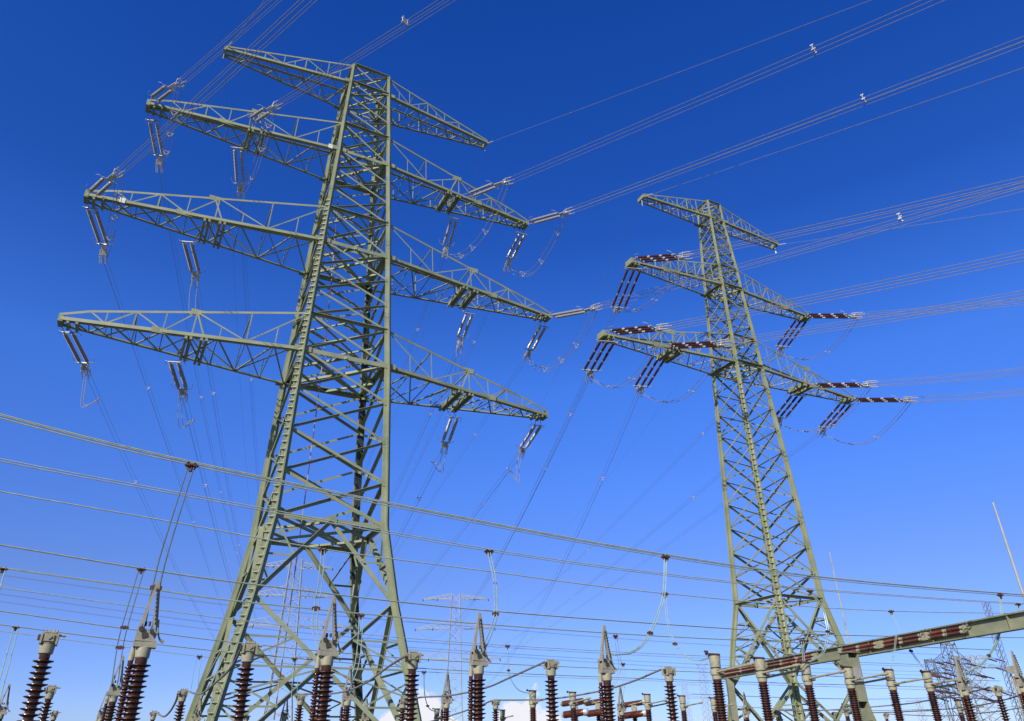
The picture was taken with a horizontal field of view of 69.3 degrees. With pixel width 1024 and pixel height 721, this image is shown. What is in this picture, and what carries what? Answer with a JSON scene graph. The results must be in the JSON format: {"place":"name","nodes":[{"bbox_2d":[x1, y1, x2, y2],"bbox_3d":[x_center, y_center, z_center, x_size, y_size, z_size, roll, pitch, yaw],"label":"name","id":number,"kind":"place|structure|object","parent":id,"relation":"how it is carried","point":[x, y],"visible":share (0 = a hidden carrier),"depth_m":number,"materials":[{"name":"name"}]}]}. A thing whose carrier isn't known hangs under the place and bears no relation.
{"place":"outdoors","nodes":[
{"label":"outdoors","id":0,"kind":"place"},
{"bbox_2d":[0,575,943,654],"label":"busbar wire","id":1,"kind":"object","parent":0,"point":[385,619],"visible":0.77,"depth_m":68.80,"materials":[{"name":"metal"}]},
{"bbox_2d":[1,594,947,667],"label":"busbar wire","id":2,"kind":"object","parent":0,"point":[395,640],"visible":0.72,"depth_m":74.49,"materials":[{"name":"metal"}]},
{"bbox_2d":[2,601,946,672],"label":"busbar wire","id":3,"kind":"object","parent":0,"point":[387,645],"visible":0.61,"depth_m":83.41,"materials":[{"name":"metal"}]},
{"bbox_2d":[0,491,983,612],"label":"busbar wire","id":4,"kind":"object","parent":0,"point":[445,565],"visible":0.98,"depth_m":32.53,"materials":[{"name":"metal"}]},
{"bbox_2d":[312,547,327,648],"bbox_3d":[-6.505,7.690,25.179,0.421,5.181,10.682,6,-29,-13],"label":"dropper lead","id":5,"kind":"object","parent":4,"relation":"hanging from","point":[322,552],"visible":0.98,"depth_m":25.62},
{"bbox_2d":[1,631,989,691],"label":"busbar wire","id":6,"kind":"object","parent":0,"point":[445,672],"visible":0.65,"depth_m":58.37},
{"bbox_2d":[0,610,992,680],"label":"busbar wire","id":7,"kind":"object","parent":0,"point":[390,656],"visible":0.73,"depth_m":49.47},
{"bbox_2d":[0,567,997,649],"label":"busbar wire","id":8,"kind":"object","parent":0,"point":[416,618],"visible":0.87,"depth_m":42.86,"materials":[{"name":"metal"}]},
{"bbox_2d":[0,413,1023,596],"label":"busbar wire","id":9,"kind":"object","parent":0,"point":[268,478],"visible":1,"depth_m":26.06,"materials":[{"name":"metal"}]},
{"bbox_2d":[144,462,198,629],"bbox_3d":[-9.434,4.847,20.448,0.419,5.471,3.574,8,-29,-16],"label":"dropper lead","id":10,"kind":"object","parent":9,"relation":"hanging from","point":[191,467],"visible":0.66,"depth_m":21.25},
{"bbox_2d":[611,554,669,655],"bbox_3d":[4.904,8.950,27.627,0.308,4.165,4.674,-21,-34,33],"label":"dropper lead","id":11,"kind":"object","parent":9,"relation":"hanging from","point":[665,559],"visible":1,"depth_m":27.88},
{"bbox_2d":[0,0,1023,720],"label":"sky","id":12,"kind":"structure","parent":0,"point":[912,504],"materials":[{"name":"blue"}]},
{"bbox_2d":[0,544,1023,637],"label":"busbar wire","id":13,"kind":"object","parent":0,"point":[419,603],"visible":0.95,"depth_m":39.26,"materials":[{"name":"metal"}]},
{"bbox_2d":[111,567,145,684],"bbox_3d":[-16.821,11.454,32.419,0.476,5.220,2.443,10,-30,-20],"label":"dropper lead","id":14,"kind":"object","parent":13,"relation":"hanging from","point":[120,647],"visible":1,"depth_m":32.23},
{"bbox_2d":[0,458,1023,604],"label":"busbar wire","id":15,"kind":"object","parent":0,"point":[458,543],"visible":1,"depth_m":28.93,"materials":[{"name":"metal"}]},
{"bbox_2d":[481,549,498,650],"bbox_3d":[-0.750,8.228,26.240,0.572,4.529,6.164,0,-28,-1],"label":"dropper lead","id":16,"kind":"object","parent":15,"relation":"hanging from","point":[489,553],"visible":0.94,"depth_m":27.01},
{"label":"ground","id":17,"kind":"structure","parent":0,"visible":0},
{"bbox_2d":[17,630,65,720],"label":"post insulator","id":18,"kind":"object","parent":17,"relation":"on","point":[48,641],"visible":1,"depth_m":16.61,"materials":[{"name":"brown ceramic"}]},
{"bbox_2d":[38,684,60,720],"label":"post insulator","id":19,"kind":"object","parent":17,"relation":"on","point":[50,691],"visible":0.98,"depth_m":28.93,"materials":[{"name":"brown ceramic"}]},
{"bbox_2d":[100,656,123,720],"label":"pantograph disconnector","id":20,"kind":"object","parent":17,"relation":"on","point":[114,691],"visible":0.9,"depth_m":30.17,"materials":[{"name":"grey metal"}]},
{"bbox_2d":[114,581,164,720],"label":"pantograph disconnector","id":21,"kind":"object","parent":17,"relation":"on","point":[144,643],"visible":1,"depth_m":17.16,"materials":[{"name":"brown ceramic"}]},
{"bbox_2d":[173,688,190,720],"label":"post insulator","id":22,"kind":"object","parent":17,"relation":"on","point":[183,694],"visible":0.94,"depth_m":31.36,"materials":[{"name":"brown ceramic"}]},
{"bbox_2d":[231,641,261,720],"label":"post insulator","id":23,"kind":"object","parent":17,"relation":"on","point":[248,651],"visible":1,"depth_m":18.70,"materials":[{"name":"brown ceramic"}]},
{"bbox_2d":[232,558,347,720],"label":"distant pylon","id":24,"kind":"object","parent":17,"relation":"on","point":[285,594],"visible":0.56,"depth_m":241.41,"materials":[{"name":"metal"}]},
{"bbox_2d":[57,46,550,720],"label":"transmission tower","id":25,"kind":"structure","parent":17,"relation":"on","point":[293,378],"depth_m":66.64,"materials":[{"name":"metal"}]},
{"bbox_2d":[59,328,93,378],"bbox_3d":[-35.604,-0.476,60.638,1.761,1.641,6.212,4,-28,-9],"label":"insulator string","id":26,"kind":"object","parent":25,"relation":"attached to","point":[84,366],"visible":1,"depth_m":60.77,"materials":[{"name":"grey plastic"}]},
{"bbox_2d":[83,205,113,263],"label":"insulator string","id":27,"kind":"object","parent":25,"relation":"attached to","point":[96,233],"visible":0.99,"depth_m":65.47,"materials":[{"name":"grey plastic"}]},
{"bbox_2d":[85,167,125,197],"bbox_3d":[-33.038,-14.352,60.309,6.683,1.795,1.760,-24,-36,36],"label":"insulator string","id":28,"kind":"object","parent":25,"relation":"attached to","point":[112,176],"visible":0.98,"depth_m":60.63,"materials":[{"name":"grey plastic"}]},
{"bbox_2d":[117,0,316,174],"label":"conductor bundle","id":29,"kind":"object","parent":28,"relation":"attached to","point":[221,82],"visible":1,"depth_m":46.98,"materials":[{"name":"metal"}]},
{"bbox_2d":[145,113,167,172],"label":"insulator string","id":30,"kind":"object","parent":25,"relation":"attached to","point":[153,141],"visible":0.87,"depth_m":72.19,"materials":[{"name":"grey plastic"}]},
{"bbox_2d":[148,77,186,103],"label":"insulator string","id":31,"kind":"object","parent":25,"relation":"attached to","point":[171,87],"visible":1,"depth_m":67.13,"materials":[{"name":"grey plastic"}]},
{"bbox_2d":[179,0,281,84],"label":"conductor bundle","id":32,"kind":"object","parent":31,"relation":"attached to","point":[231,41],"visible":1,"depth_m":57.90,"materials":[{"name":"metal"}]},
{"bbox_2d":[165,359,192,402],"bbox_3d":[-27.571,1.028,61.812,1.760,3.415,4.962,4,-28,-9],"label":"insulator string","id":33,"kind":"object","parent":25,"relation":"attached to","point":[182,391],"visible":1,"depth_m":61.35,"materials":[{"name":"grey plastic"}]},
{"bbox_2d":[179,240,204,285],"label":"insulator string","id":34,"kind":"object","parent":25,"relation":"attached to","point":[195,274],"visible":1,"depth_m":65.58,"materials":[{"name":"grey plastic"}]},
{"bbox_2d":[230,146,249,199],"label":"insulator string","id":35,"kind":"object","parent":25,"relation":"attached to","point":[239,189],"visible":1,"depth_m":72.40,"materials":[{"name":"grey plastic"}]},
{"bbox_2d":[247,100,282,126],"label":"insulator string","id":36,"kind":"object","parent":25,"relation":"attached to","point":[261,110],"visible":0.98,"depth_m":70.93,"materials":[{"name":"grey plastic"}]},
{"bbox_2d":[278,0,455,105],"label":"conductor bundle","id":37,"kind":"object","parent":36,"relation":"attached to","point":[405,21],"visible":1,"depth_m":58.06,"materials":[{"name":"metal"}]},
{"bbox_2d":[273,201,337,719],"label":"ladder","id":38,"kind":"object","parent":25,"relation":"hanging from","point":[306,488],"visible":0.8,"depth_m":62.39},
{"bbox_2d":[438,409,461,454],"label":"insulator string","id":39,"kind":"object","parent":25,"relation":"attached to","point":[444,444],"visible":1,"depth_m":72.05,"materials":[{"name":"grey plastic"}]},
{"bbox_2d":[454,307,475,352],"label":"insulator string","id":40,"kind":"object","parent":25,"relation":"attached to","point":[460,342],"visible":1,"depth_m":76.74,"materials":[{"name":"grey plastic"}]},
{"bbox_2d":[460,177,514,197],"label":"insulator string","id":41,"kind":"object","parent":25,"relation":"attached to","point":[496,185],"visible":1,"depth_m":78.27,"materials":[{"name":"grey plastic"}]},
{"bbox_2d":[511,0,944,182],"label":"conductor bundle","id":42,"kind":"object","parent":41,"relation":"attached to","point":[813,48],"visible":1,"depth_m":58.39,"materials":[{"name":"metal"}]},
{"bbox_2d":[0,624,990,688],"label":"busbar wire","id":43,"kind":"object","parent":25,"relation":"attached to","point":[427,668],"visible":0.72,"depth_m":54.36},
{"bbox_2d":[503,229,527,271],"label":"insulator string","id":44,"kind":"object","parent":25,"relation":"attached to","point":[508,262],"visible":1,"depth_m":87.00,"materials":[{"name":"grey plastic"}]},
{"bbox_2d":[516,419,544,459],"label":"insulator string","id":45,"kind":"object","parent":25,"relation":"attached to","point":[522,450],"visible":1,"depth_m":77.09,"materials":[{"name":"grey plastic"}]},
{"bbox_2d":[523,321,548,362],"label":"insulator string","id":46,"kind":"object","parent":25,"relation":"attached to","point":[527,353],"visible":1,"depth_m":82.67,"materials":[{"name":"grey plastic"}]},
{"bbox_2d":[525,207,574,223],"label":"insulator string","id":47,"kind":"object","parent":25,"relation":"attached to","point":[559,215],"visible":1,"depth_m":82.59,"materials":[{"name":"grey plastic"}]},
{"bbox_2d":[572,36,1023,211],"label":"conductor bundle","id":48,"kind":"object","parent":47,"relation":"attached to","point":[863,98],"visible":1,"depth_m":62.07,"materials":[{"name":"metal"}]},
{"bbox_2d":[549,303,602,317],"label":"insulator string","id":49,"kind":"object","parent":25,"relation":"attached to","point":[570,312],"visible":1,"depth_m":77.95,"materials":[{"name":"grey plastic"}]},
{"bbox_2d":[601,181,1023,308],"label":"conductor bundle","id":50,"kind":"object","parent":49,"relation":"attached to","point":[900,218],"visible":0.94,"depth_m":60.08,"materials":[{"name":"metal"}]},
{"bbox_2d":[308,596,343,720],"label":"pantograph disconnector","id":51,"kind":"object","parent":17,"relation":"on","point":[328,652],"visible":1,"depth_m":19.29,"materials":[{"name":"ceramic"}]},
{"bbox_2d":[339,665,355,720],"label":"pantograph disconnector","id":52,"kind":"object","parent":17,"relation":"on","point":[347,697],"visible":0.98,"depth_m":34.74,"materials":[{"name":"grey metal"}]},
{"bbox_2d":[403,650,423,720],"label":"post insulator","id":53,"kind":"object","parent":17,"relation":"on","point":[412,659],"visible":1,"depth_m":20.93,"materials":[{"name":"brown ceramic"}]},
{"bbox_2d":[303,654,407,694],"bbox_3d":[-5.944,11.780,26.991,0.463,0.405,15.322,11,-30,-22],"label":"connecting cable","id":54,"kind":"object","parent":53,"relation":"attached to","point":[387,667],"visible":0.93,"depth_m":24.53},
{"bbox_2d":[440,671,453,720],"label":"pantograph disconnector","id":55,"kind":"object","parent":17,"relation":"on","point":[446,702],"visible":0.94,"depth_m":37.90,"materials":[{"name":"grey metal"}]},
{"bbox_2d":[415,593,500,720],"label":"distant pylon","id":56,"kind":"object","parent":17,"relation":"on","point":[437,628],"visible":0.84,"depth_m":291.61,"materials":[{"name":"metal"}]},
{"bbox_2d":[467,612,491,720],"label":"pantograph disconnector","id":57,"kind":"object","parent":17,"relation":"on","point":[478,662],"visible":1,"depth_m":21.97,"materials":[{"name":"brown metal"}]},
{"bbox_2d":[526,689,547,720],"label":"current transformer","id":58,"kind":"object","parent":17,"relation":"on","point":[532,704],"visible":0.86,"depth_m":47.94,"materials":[{"name":"ceramic"}]},
{"bbox_2d":[543,658,558,720],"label":"post insulator","id":59,"kind":"object","parent":17,"relation":"on","point":[551,666],"visible":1,"depth_m":23.35,"materials":[{"name":"brown ceramic"}]},
{"bbox_2d":[415,661,544,697],"bbox_3d":[-2.077,13.299,29.983,0.344,0.401,17.196,10,-30,-19],"label":"connecting cable","id":60,"kind":"object","parent":59,"relation":"attached to","point":[521,672],"visible":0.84,"depth_m":26.63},
{"bbox_2d":[560,697,588,720],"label":"circuit breaker","id":61,"kind":"object","parent":17,"relation":"on","point":[580,712],"visible":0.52,"depth_m":53.54,"materials":[{"name":"brown ceramic"}]},
{"bbox_2d":[567,691,593,720],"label":"current transformer","id":62,"kind":"object","parent":17,"relation":"on","point":[573,703],"visible":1,"depth_m":49.61,"materials":[{"name":"brown metal"}]},
{"bbox_2d":[598,625,616,720],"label":"pantograph disconnector","id":63,"kind":"object","parent":17,"relation":"on","point":[606,668],"visible":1,"depth_m":24.70,"materials":[{"name":"grey metal"}]},
{"bbox_2d":[624,699,645,720],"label":"circuit breaker","id":64,"kind":"object","parent":17,"relation":"on","point":[634,713],"visible":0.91,"depth_m":56.95,"materials":[{"name":"brown metal"}]},
{"bbox_2d":[642,693,668,720],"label":"current transformer","id":65,"kind":"object","parent":17,"relation":"on","point":[648,704],"visible":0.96,"depth_m":52.58,"materials":[{"name":"grey metal"}]},
{"bbox_2d":[661,666,678,720],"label":"post insulator","id":66,"kind":"object","parent":17,"relation":"on","point":[668,672],"visible":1,"depth_m":25.95,"materials":[{"name":"brown ceramic"}]},
{"bbox_2d":[498,669,661,700],"bbox_3d":[2.387,14.428,32.224,0.645,0.428,16.080,10,-30,-20],"label":"connecting cable","id":67,"kind":"object","parent":66,"relation":"attached to","point":[642,677],"visible":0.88,"depth_m":31.15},
{"bbox_2d":[705,652,754,720],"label":"current transformer","id":68,"kind":"object","parent":17,"relation":"on","point":[716,672],"visible":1,"depth_m":30.92,"materials":[{"name":"brown ceramic"}]},
{"bbox_2d":[597,194,876,720],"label":"transmission tower","id":69,"kind":"structure","parent":17,"relation":"on","point":[777,595],"depth_m":67.88,"materials":[{"name":"metal"}]},
{"bbox_2d":[1,587,999,667],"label":"busbar wire","id":70,"kind":"object","parent":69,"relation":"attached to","point":[403,637],"visible":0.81,"depth_m":46.80,"materials":[{"name":"metal"}]},
{"bbox_2d":[579,339,618,382],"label":"insulator string","id":71,"kind":"object","parent":69,"relation":"attached to","point":[590,372],"visible":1,"depth_m":66.92,"materials":[{"name":"brown ceramic"}]},
{"bbox_2d":[608,267,644,314],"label":"insulator string","id":72,"kind":"object","parent":69,"relation":"attached to","point":[615,308],"visible":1,"depth_m":72.05,"materials":[{"name":"brown ceramic"}]},
{"bbox_2d":[606,322,672,337],"bbox_3d":[10.680,-2.443,62.433,2.139,2.311,6.289,23,-36,-38],"label":"insulator string","id":73,"kind":"object","parent":69,"relation":"attached to","point":[625,331],"visible":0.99,"depth_m":62.42,"materials":[{"name":"brown ceramic"}]},
{"bbox_2d":[670,250,1023,329],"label":"conductor bundle","id":74,"kind":"object","parent":73,"relation":"attached to","point":[857,288],"visible":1,"depth_m":48.95,"materials":[{"name":"metal"}]},
{"bbox_2d":[630,355,664,397],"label":"insulator string","id":75,"kind":"object","parent":69,"relation":"attached to","point":[641,388],"visible":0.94,"depth_m":71.69,"materials":[{"name":"brown ceramic"}]},
{"bbox_2d":[633,250,693,263],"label":"insulator string","id":76,"kind":"object","parent":69,"relation":"attached to","point":[665,258],"visible":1,"depth_m":68.09,"materials":[{"name":"brown ceramic"}]},
{"bbox_2d":[690,176,1023,257],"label":"conductor bundle","id":77,"kind":"object","parent":76,"relation":"attached to","point":[868,217],"visible":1,"depth_m":54.15,"materials":[{"name":"metal"}]},
{"bbox_2d":[667,338,732,350],"bbox_3d":[16.586,-1.358,64.968,2.140,2.352,5.810,23,-36,-38],"label":"insulator string","id":78,"kind":"object","parent":69,"relation":"attached to","point":[699,344],"visible":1,"depth_m":64.95,"materials":[{"name":"brown ceramic"}]},
{"bbox_2d":[730,290,1023,345],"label":"conductor bundle","id":79,"kind":"object","parent":78,"relation":"attached to","point":[883,317],"visible":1,"depth_m":53.41,"materials":[{"name":"metal"}]},
{"bbox_2d":[770,394,806,428],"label":"insulator string","id":80,"kind":"object","parent":69,"relation":"attached to","point":[787,408],"visible":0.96,"depth_m":76.94,"materials":[{"name":"brown ceramic"}]},
{"bbox_2d":[773,319,808,356],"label":"insulator string","id":81,"kind":"object","parent":69,"relation":"attached to","point":[781,348],"visible":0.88,"depth_m":82.83,"materials":[{"name":"brown ceramic"}]},
{"bbox_2d":[816,402,853,437],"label":"insulator string","id":82,"kind":"object","parent":69,"relation":"attached to","point":[836,414],"visible":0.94,"depth_m":79.62,"materials":[{"name":"brown ceramic"}]},
{"bbox_2d":[806,311,864,318],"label":"insulator string","id":83,"kind":"object","parent":69,"relation":"attached to","point":[831,316],"visible":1,"depth_m":77.65,"materials":[{"name":"brown ceramic"}]},
{"bbox_2d":[863,298,1023,317],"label":"conductor bundle","id":84,"kind":"object","parent":83,"relation":"attached to","point":[947,307],"visible":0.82,"depth_m":69.71,"materials":[{"name":"metal"}]},
{"bbox_2d":[811,380,878,387],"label":"insulator string","id":85,"kind":"object","parent":69,"relation":"attached to","point":[840,385],"visible":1,"depth_m":71.44,"materials":[{"name":"brown ceramic"}]},
{"bbox_2d":[877,367,1023,386],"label":"conductor bundle","id":86,"kind":"object","parent":85,"relation":"attached to","point":[952,376],"visible":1,"depth_m":64.46,"materials":[{"name":"metal"}]},
{"bbox_2d":[852,395,918,402],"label":"insulator string","id":87,"kind":"object","parent":69,"relation":"attached to","point":[888,400],"visible":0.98,"depth_m":74.64,"materials":[{"name":"brown ceramic"}]},
{"bbox_2d":[750,655,805,720],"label":"current transformer","id":88,"kind":"object","parent":17,"relation":"on","point":[763,675],"visible":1,"depth_m":32.35,"materials":[{"name":"brown ceramic"}]},
{"bbox_2d":[797,660,846,720],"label":"current transformer","id":89,"kind":"object","parent":17,"relation":"on","point":[807,678],"visible":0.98,"depth_m":34.45,"materials":[{"name":"ceramic"}]},
{"bbox_2d":[840,665,892,720],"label":"current transformer","id":90,"kind":"object","parent":17,"relation":"on","point":[850,681],"visible":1,"depth_m":36.72,"materials":[{"name":"brown metal"}]},
{"bbox_2d":[721,610,1023,720],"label":"steel gantry","id":91,"kind":"object","parent":17,"relation":"on","point":[999,624],"visible":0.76,"depth_m":42.82,"materials":[{"name":"metal"}]},
{"bbox_2d":[765,653,817,667],"bbox_3d":[19.443,21.018,51.839,0.315,0.440,5.863,7,-29,-15],"label":"beam insulator","id":92,"kind":"object","parent":91,"relation":"attached to","point":[787,661],"visible":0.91,"depth_m":51.85,"materials":[{"name":"brown ceramic"}]},
{"bbox_2d":[838,641,880,654],"bbox_3d":[21.501,17.832,45.899,0.315,0.440,3.613,7,-29,-15],"label":"beam insulator","id":93,"kind":"object","parent":91,"relation":"attached to","point":[875,645],"visible":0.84,"depth_m":45.60,"materials":[{"name":"brown ceramic"}]},
{"bbox_2d":[879,633,926,647],"bbox_3d":[22.559,16.194,42.845,0.315,0.440,3.465,7,-29,-15],"label":"beam insulator","id":94,"kind":"object","parent":91,"relation":"attached to","point":[913,638],"visible":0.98,"depth_m":42.72,"materials":[{"name":"red ceramic"}]},
{"bbox_2d":[923,625,967,639],"bbox_3d":[23.500,14.736,40.128,0.315,0.440,2.835,7,-29,-15],"label":"beam insulator","id":95,"kind":"object","parent":91,"relation":"attached to","point":[951,631],"visible":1,"depth_m":40.04,"materials":[{"name":"red ceramic"}]},
{"bbox_2d":[882,667,930,720],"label":"current transformer","id":96,"kind":"object","parent":17,"relation":"on","point":[892,684],"visible":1,"depth_m":38.30,"materials":[{"name":"ceramic"}]},
{"bbox_2d":[924,658,959,720],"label":"distant pylon","id":97,"kind":"object","parent":17,"relation":"on","point":[940,690],"visible":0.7,"depth_m":186.03,"materials":[{"name":"metal"}]},
{"bbox_2d":[920,669,972,720],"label":"current transformer","id":98,"kind":"object","parent":17,"relation":"on","point":[930,686],"visible":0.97,"depth_m":39.69,"materials":[{"name":"ceramic"}]},
{"bbox_2d":[931,642,995,720],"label":"distant pylon","id":99,"kind":"object","parent":17,"relation":"on","point":[955,676],"visible":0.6,"depth_m":205.91,"materials":[{"name":"metal"}]},
{"bbox_2d":[954,656,977,720],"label":"pantograph disconnector","id":100,"kind":"object","parent":17,"relation":"on","point":[964,688],"visible":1,"depth_m":34.98,"materials":[{"name":"brown metal"}]},
{"bbox_2d":[943,654,1018,720],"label":"distant pylon","id":101,"kind":"object","parent":17,"relation":"on","point":[988,667],"visible":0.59,"depth_m":226.43,"materials":[{"name":"metal"}]},
{"bbox_2d":[991,685,1010,720],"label":"post insulator","id":102,"kind":"object","parent":17,"relation":"on","point":[997,690],"visible":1,"depth_m":36.85,"materials":[{"name":"brown ceramic"}]},
{"bbox_2d":[778,686,990,710],"bbox_3d":[22.733,20.854,45.115,3.076,0.309,21.132,4,-28,-9],"label":"connecting cable","id":103,"kind":"object","parent":102,"relation":"attached to","point":[892,705],"visible":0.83,"depth_m":45.58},
{"bbox_2d":[982,602,1023,720],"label":"lattice mast","id":104,"kind":"object","parent":17,"relation":"on","point":[1007,674],"visible":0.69,"depth_m":81.72,"materials":[{"name":"metal"}]},
{"bbox_2d":[992,502,1023,599],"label":"lightning mast","id":105,"kind":"object","parent":17,"relation":"on","point":[1013,564],"visible":1,"depth_m":46.41,"materials":[{"name":"metal"}]},
{"bbox_2d":[1010,651,1023,712],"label":"pantograph disconnector","id":106,"kind":"object","parent":17,"relation":"on","point":[1018,677],"visible":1,"depth_m":33.68,"materials":[{"name":"grey metal"}]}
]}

